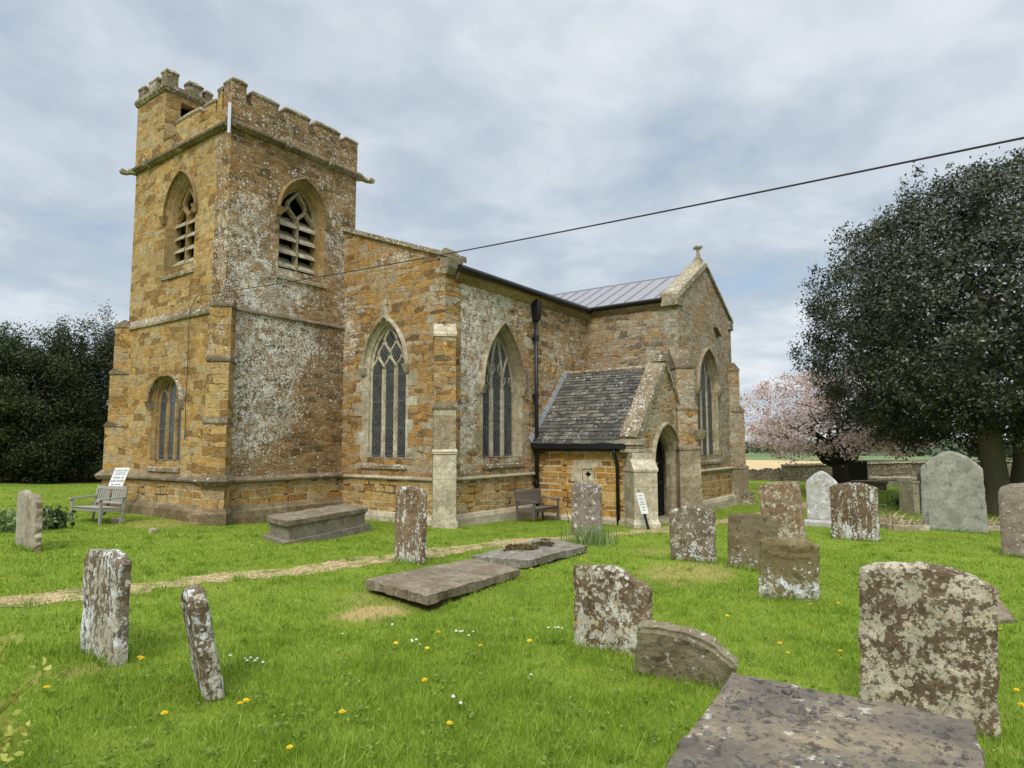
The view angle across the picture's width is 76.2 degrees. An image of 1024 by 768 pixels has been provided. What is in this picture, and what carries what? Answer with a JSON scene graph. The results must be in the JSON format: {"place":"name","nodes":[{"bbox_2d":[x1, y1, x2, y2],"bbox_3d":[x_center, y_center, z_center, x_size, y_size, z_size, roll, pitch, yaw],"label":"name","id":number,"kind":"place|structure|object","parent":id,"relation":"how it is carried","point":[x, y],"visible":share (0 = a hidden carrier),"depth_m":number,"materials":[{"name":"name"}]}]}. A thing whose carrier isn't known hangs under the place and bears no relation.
{"place":"outdoors","nodes":[
{"label":"outdoors","id":0,"kind":"place"},
{"bbox_2d":[0,502,806,606],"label":"path","id":1,"kind":"structure","parent":0,"point":[55,596],"depth_m":9.22,"materials":[{"name":"beige gravel"}]},
{"bbox_2d":[0,439,1023,767],"bbox_3d":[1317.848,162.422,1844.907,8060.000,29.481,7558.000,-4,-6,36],"label":"ground","id":2,"kind":"structure","parent":0,"point":[758,461],"depth_m":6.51,"materials":[{"name":"green plant"}]},
{"bbox_2d":[15,490,31,547],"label":"headstone","id":3,"kind":"object","parent":2,"relation":"on","point":[23,496],"visible":0.48,"depth_m":10.70,"materials":[{"name":"grey stone"}]},
{"bbox_2d":[0,632,51,767],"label":"shrub","id":4,"kind":"object","parent":2,"relation":"on","point":[6,722],"visible":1,"depth_m":2.54,"materials":[{"name":"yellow plant"}]},
{"bbox_2d":[0,322,53,478],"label":"yew tree","id":5,"kind":"object","parent":2,"relation":"on","point":[26,368],"visible":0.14,"depth_m":30.53,"materials":[{"name":"green plant"}]},
{"bbox_2d":[0,506,63,532],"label":"plant","id":6,"kind":"object","parent":2,"relation":"on","point":[8,521],"visible":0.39,"depth_m":12.58,"materials":[{"name":"green plant"}]},
{"bbox_2d":[25,493,42,551],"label":"headstone","id":7,"kind":"object","parent":2,"relation":"on","point":[34,512],"visible":0.84,"depth_m":10.39,"materials":[{"name":"grey stone"}]},
{"bbox_2d":[0,319,108,483],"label":"yew tree","id":8,"kind":"object","parent":2,"relation":"on","point":[40,450],"visible":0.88,"depth_m":30.24,"materials":[{"name":"green plant"}]},
{"bbox_2d":[43,505,77,529],"bbox_3d":[-9.453,2.817,13.357,0.941,0.714,0.916,-4,-6,36],"label":"plant","id":9,"kind":"object","parent":2,"relation":"on","point":[64,519],"visible":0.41,"depth_m":13.32,"materials":[{"name":"green plant"}]},
{"bbox_2d":[27,313,114,482],"bbox_3d":[-21.745,0.839,32.308,4.521,8.604,4.210,3,-6,-31],"label":"conifer tree","id":10,"kind":"object","parent":2,"relation":"on","point":[93,366],"visible":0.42,"depth_m":31.82,"materials":[{"name":"green plant"}]},
{"bbox_2d":[59,402,107,480],"bbox_3d":[-21.780,3.037,36.076,7.897,5.023,7.955,-4,-6,36],"label":"yew tree","id":11,"kind":"object","parent":2,"relation":"on","point":[102,446],"visible":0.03,"depth_m":34.09,"materials":[{"name":"green plant"}]},
{"bbox_2d":[71,299,117,481],"bbox_3d":[-20.252,0.580,33.750,4.798,9.475,4.699,-4,-6,36],"label":"conifer tree","id":12,"kind":"object","parent":2,"relation":"on","point":[109,365],"visible":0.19,"depth_m":32.76,"materials":[{"name":"green plant"}]},
{"bbox_2d":[69,485,128,524],"bbox_3d":[-9.435,2.763,14.902,1.124,0.840,0.686,-3,-6,26],"label":"garden bench","id":13,"kind":"object","parent":2,"relation":"on","point":[102,496],"visible":0.87,"depth_m":14.93,"materials":[{"name":"grey wood"}]},
{"bbox_2d":[80,548,130,666],"bbox_3d":[-3.262,1.886,5.232,0.713,1.096,0.126,-7,-8,37],"label":"headstone","id":14,"kind":"object","parent":2,"relation":"on","point":[106,598],"visible":0.68,"depth_m":5.11,"materials":[{"name":"grey stone"}]},
{"bbox_2d":[103,468,129,514],"bbox_3d":[-10.049,2.748,16.580,0.574,1.236,0.117,2,-6,-25],"label":"notice board","id":15,"kind":"object","parent":2,"relation":"on","point":[119,476],"visible":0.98,"depth_m":16.61,"materials":[{"name":"white paper"}]},
{"bbox_2d":[110,517,124,522],"bbox_3d":[-9.085,3.178,15.029,0.265,0.192,0.300,-4,-6,36],"label":"stone","id":16,"kind":"object","parent":2,"relation":"on","point":[114,520],"visible":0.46,"depth_m":14.94,"materials":[{"name":"grey stone"}]},
{"bbox_2d":[147,527,157,532],"bbox_3d":[-7.244,2.989,13.152,0.179,0.193,0.212,-4,-6,36],"label":"stone","id":17,"kind":"object","parent":2,"relation":"on","point":[153,529],"visible":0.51,"depth_m":13.11,"materials":[{"name":"beige stone"}]},
{"bbox_2d":[181,584,224,702],"bbox_3d":[-2.110,1.869,4.474,0.135,0.971,0.462,-9,-3,-34],"label":"headstone","id":18,"kind":"object","parent":2,"relation":"on","point":[199,629],"visible":0.72,"depth_m":4.31,"materials":[{"name":"grey stone"}]},
{"bbox_2d":[262,504,370,544],"bbox_3d":[-3.986,2.995,13.545,1.047,0.734,3.492,-2,-5,20],"label":"chest tomb","id":19,"kind":"object","parent":2,"relation":"on","point":[330,522],"visible":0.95,"depth_m":12.90,"materials":[{"name":"grey stone"}]},
{"bbox_2d":[394,486,426,564],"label":"headstone","id":20,"kind":"object","parent":2,"relation":"on","point":[410,522],"visible":0.81,"depth_m":10.14,"materials":[{"name":"stone"}]},
{"bbox_2d":[90,67,755,528],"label":"church","id":21,"kind":"structure","parent":2,"relation":"on","point":[456,389],"depth_m":17.48,"materials":[{"name":"stone"}]},
{"bbox_2d":[144,374,184,471],"bbox_3d":[-8.805,0.989,16.687,1.802,2.472,0.387,-4,-6,36],"label":"window","id":22,"kind":"structure","parent":21,"relation":"in","point":[167,402],"depth_m":16.93,"materials":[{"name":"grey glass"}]},
{"bbox_2d":[358,299,409,469],"bbox_3d":[-3.323,-0.023,17.281,1.839,4.492,0.401,-4,-6,36],"label":"window","id":23,"kind":"structure","parent":21,"relation":"in","point":[386,366],"depth_m":17.43,"materials":[{"name":"clear glass"}]},
{"bbox_2d":[480,320,528,468],"bbox_3d":[-0.310,0.256,17.982,0.460,4.049,2.078,-4,-6,36],"label":"window","id":24,"kind":"structure","parent":21,"relation":"in","point":[502,387],"depth_m":18.24,"materials":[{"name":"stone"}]},
{"bbox_2d":[198,137,1023,295],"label":"overhead cable","id":25,"kind":"object","parent":21,"relation":"attached to","point":[948,153],"visible":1,"depth_m":5.94,"materials":[{"name":"black rubber"}]},
{"bbox_2d":[652,422,679,523],"bbox_3d":[4.286,2.656,18.624,0.850,3.162,2.627,-4,-6,36],"label":"doorway","id":26,"kind":"structure","parent":21,"relation":"in","point":[667,437],"depth_m":19.26,"materials":[{"name":"stone"}]},
{"bbox_2d":[696,347,722,464],"bbox_3d":[6.557,0.706,21.956,0.372,3.923,2.238,-4,-6,36],"label":"window","id":27,"kind":"structure","parent":21,"relation":"in","point":[707,382],"depth_m":22.36,"materials":[{"name":"stone"}]},
{"bbox_2d":[364,559,520,608],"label":"ledger slab","id":28,"kind":"structure","parent":2,"relation":"on","point":[430,587],"depth_m":7.95,"materials":[{"name":"stone"}]},
{"bbox_2d":[0,557,1023,767],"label":"clover","id":29,"kind":"object","parent":2,"relation":"on","point":[107,753],"visible":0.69,"depth_m":4.28,"materials":[{"name":"green plant"}]},
{"bbox_2d":[471,537,586,568],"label":"ledger slab","id":30,"kind":"structure","parent":2,"relation":"on","point":[530,554],"depth_m":10.75,"materials":[{"name":"stone"}]},
{"bbox_2d":[514,488,559,522],"bbox_3d":[0.695,3.324,17.805,0.719,0.880,1.265,-4,-6,36],"label":"garden bench","id":31,"kind":"object","parent":2,"relation":"on","point":[531,493],"visible":0.95,"depth_m":17.81,"materials":[{"name":"brown wood"}]},
{"bbox_2d":[571,481,601,535],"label":"headstone","id":32,"kind":"object","parent":2,"relation":"on","point":[586,507],"visible":0.81,"depth_m":14.63,"materials":[{"name":"grey stone"}]},
{"bbox_2d":[556,522,619,547],"bbox_3d":[1.462,3.015,13.357,1.400,0.522,1.456,-1,-5,15],"label":"daffodil clump","id":33,"kind":"object","parent":2,"relation":"on","point":[593,537],"visible":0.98,"depth_m":13.08,"materials":[{"name":"green plant"}]},
{"bbox_2d":[573,563,652,656],"bbox_3d":[0.871,2.090,5.728,0.741,0.981,0.117,-2,-5,34],"label":"headstone","id":34,"kind":"object","parent":2,"relation":"on","point":[612,604],"visible":0.64,"depth_m":5.70,"materials":[{"name":"grey stone"}]},
{"bbox_2d":[636,493,649,529],"bbox_3d":[3.247,3.181,16.185,0.434,0.966,0.080,2,-6,-27],"label":"notice board","id":35,"kind":"object","parent":2,"relation":"on","point":[642,504],"visible":0.99,"depth_m":16.17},
{"bbox_2d":[633,621,737,686],"bbox_3d":[1.313,2.183,5.009,0.761,0.675,0.147,9,14,26],"label":"headstone","id":36,"kind":"object","parent":2,"relation":"on","point":[687,651],"visible":0.58,"depth_m":4.93,"materials":[{"name":"grey stone"}]},
{"bbox_2d":[669,506,715,563],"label":"headstone","id":37,"kind":"object","parent":2,"relation":"on","point":[692,531],"visible":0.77,"depth_m":11.07,"materials":[{"name":"grey stone"}]},
{"bbox_2d":[727,513,777,570],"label":"headstone","id":38,"kind":"object","parent":2,"relation":"on","point":[747,533],"visible":0.62,"depth_m":10.40,"materials":[{"name":"brown stone"}]},
{"bbox_2d":[748,468,781,480],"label":"dry stone wall","id":39,"kind":"structure","parent":2,"relation":"on","point":[767,474],"depth_m":38.35,"materials":[{"name":"grey stone"}]},
{"bbox_2d":[757,481,806,539],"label":"headstone","id":40,"kind":"object","parent":2,"relation":"on","point":[781,502],"visible":0.69,"depth_m":14.85,"materials":[{"name":"brown stone"}]},
{"bbox_2d":[759,536,820,602],"bbox_3d":[3.487,2.450,8.229,0.721,1.017,0.154,-1,-5,32],"label":"headstone","id":41,"kind":"object","parent":2,"relation":"on","point":[787,564],"visible":0.76,"depth_m":8.19,"materials":[{"name":"brown stone"}]},
{"bbox_2d":[804,519,830,526],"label":"headstone plinth","id":42,"kind":"structure","parent":2,"relation":"on","point":[818,523],"depth_m":17.27,"materials":[{"name":"stone"}]},
{"bbox_2d":[806,471,837,520],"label":"headstone","id":43,"kind":"object","parent":2,"relation":"on","point":[819,484],"visible":0.59,"depth_m":17.72,"materials":[{"name":"grey stone"}]},
{"bbox_2d":[664,674,987,767],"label":"chest tomb","id":44,"kind":"object","parent":2,"relation":"on","point":[745,721],"visible":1,"depth_m":2.24,"materials":[{"name":"grey stone"}]},
{"bbox_2d":[740,364,948,483],"bbox_3d":[15.270,2.170,30.799,9.962,6.252,10.773,-4,-6,36],"label":"cherry tree","id":45,"kind":"object","parent":2,"relation":"on","point":[838,455],"visible":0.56,"depth_m":30.13,"materials":[{"name":"pink plant"}]},
{"bbox_2d":[829,482,880,541],"bbox_3d":[7.829,3.029,14.919,1.001,1.560,0.146,-4,-6,36],"label":"headstone","id":46,"kind":"object","parent":2,"relation":"on","point":[854,510],"visible":0.84,"depth_m":14.87,"materials":[{"name":"stone"}]},
{"bbox_2d":[848,461,867,481],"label":"headstone","id":47,"kind":"object","parent":2,"relation":"on","point":[857,470],"visible":0.54,"depth_m":33.81,"materials":[{"name":"black stone"}]},
{"bbox_2d":[850,480,887,489],"bbox_3d":[17.167,4.999,31.395,1.376,0.701,0.880,0,-5,0],"label":"table tomb","id":48,"kind":"object","parent":2,"relation":"on","point":[880,485],"visible":0.51,"depth_m":31.00,"materials":[{"name":"grey stone"}]},
{"bbox_2d":[745,441,1012,457],"bbox_3d":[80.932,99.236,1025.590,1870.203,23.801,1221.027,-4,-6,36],"label":"woods","id":49,"kind":"object","parent":2,"relation":"on","point":[936,451],"visible":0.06,"depth_m":361.50,"materials":[{"name":"plant"}]},
{"bbox_2d":[868,477,916,485],"bbox_3d":[20.024,5.260,34.387,2.155,0.718,0.880,0,-5,0],"label":"table tomb","id":50,"kind":"object","parent":2,"relation":"on","point":[892,481],"visible":0.41,"depth_m":33.99,"materials":[{"name":"grey stone"}]},
{"bbox_2d":[887,495,899,507],"bbox_3d":[13.805,4.138,22.783,1.212,0.640,1.267,3,-6,-28],"label":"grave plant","id":51,"kind":"object","parent":2,"relation":"on","point":[897,500],"visible":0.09,"depth_m":23.01,"materials":[{"name":"green plant"}]},
{"bbox_2d":[781,460,1011,480],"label":"dry stone wall","id":52,"kind":"structure","parent":2,"relation":"on","point":[799,472],"depth_m":37.87,"materials":[{"name":"grey stone"}]},
{"bbox_2d":[879,504,929,530],"bbox_3d":[10.220,3.683,17.711,1.266,0.680,2.205,-1,-5,8],"label":"kerbed grave","id":53,"kind":"object","parent":2,"relation":"on","point":[906,525],"visible":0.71,"depth_m":16.90,"materials":[{"name":"grey stone"}]},
{"bbox_2d":[787,146,1023,513],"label":"holly tree","id":54,"kind":"object","parent":2,"relation":"on","point":[966,394],"visible":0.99,"depth_m":20.17,"materials":[{"name":"green plant"}]},
{"bbox_2d":[897,479,919,513],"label":"headstone","id":55,"kind":"object","parent":2,"relation":"on","point":[909,499],"visible":0.78,"depth_m":20.74,"materials":[{"name":"grey stone"}]},
{"bbox_2d":[917,473,921,506],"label":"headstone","id":56,"kind":"object","parent":2,"relation":"on","point":[918,476],"visible":0.13,"depth_m":22.38,"materials":[{"name":"grey stone"}]},
{"bbox_2d":[859,562,998,738],"bbox_3d":[2.740,1.836,4.328,0.784,1.292,0.137,0,-4,33],"label":"headstone","id":57,"kind":"object","parent":2,"relation":"on","point":[928,637],"visible":0.78,"depth_m":4.27,"materials":[{"name":"grey stone"}]},
{"bbox_2d":[921,451,988,532],"bbox_3d":[11.180,2.832,16.574,1.408,2.278,0.157,-4,-6,36],"label":"headstone","id":58,"kind":"object","parent":2,"relation":"on","point":[952,490],"visible":0.93,"depth_m":16.51,"materials":[{"name":"grey stone"}]},
{"bbox_2d":[966,439,979,460],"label":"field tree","id":59,"kind":"object","parent":2,"relation":"on","point":[970,444],"visible":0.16,"depth_m":239.95,"materials":[{"name":"green plant"}]},
{"bbox_2d":[987,515,999,530],"bbox_3d":[12.194,3.714,17.362,1.165,0.553,1.994,1,-5,-9],"label":"kerbed grave","id":60,"kind":"object","parent":2,"relation":"on","point":[994,526],"visible":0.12,"depth_m":16.66,"materials":[{"name":"beige stone"}]},
{"bbox_2d":[997,602,1014,623],"bbox_3d":[5.600,2.656,7.545,0.258,0.149,1.199,-3,-6,28],"label":"fallen stone","id":61,"kind":"object","parent":2,"relation":"on","point":[1005,614],"visible":0.36,"depth_m":7.26,"materials":[{"name":"grey stone"}]},
{"bbox_2d":[998,483,1023,557],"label":"headstone","id":62,"kind":"object","parent":2,"relation":"on","point":[1011,506],"visible":0.91,"depth_m":12.74,"materials":[{"name":"grey stone"}]},
{"bbox_2d":[0,0,1023,440],"label":"sky","id":63,"kind":"structure","parent":0,"point":[474,123],"materials":[{"name":"grey"}]}
]}

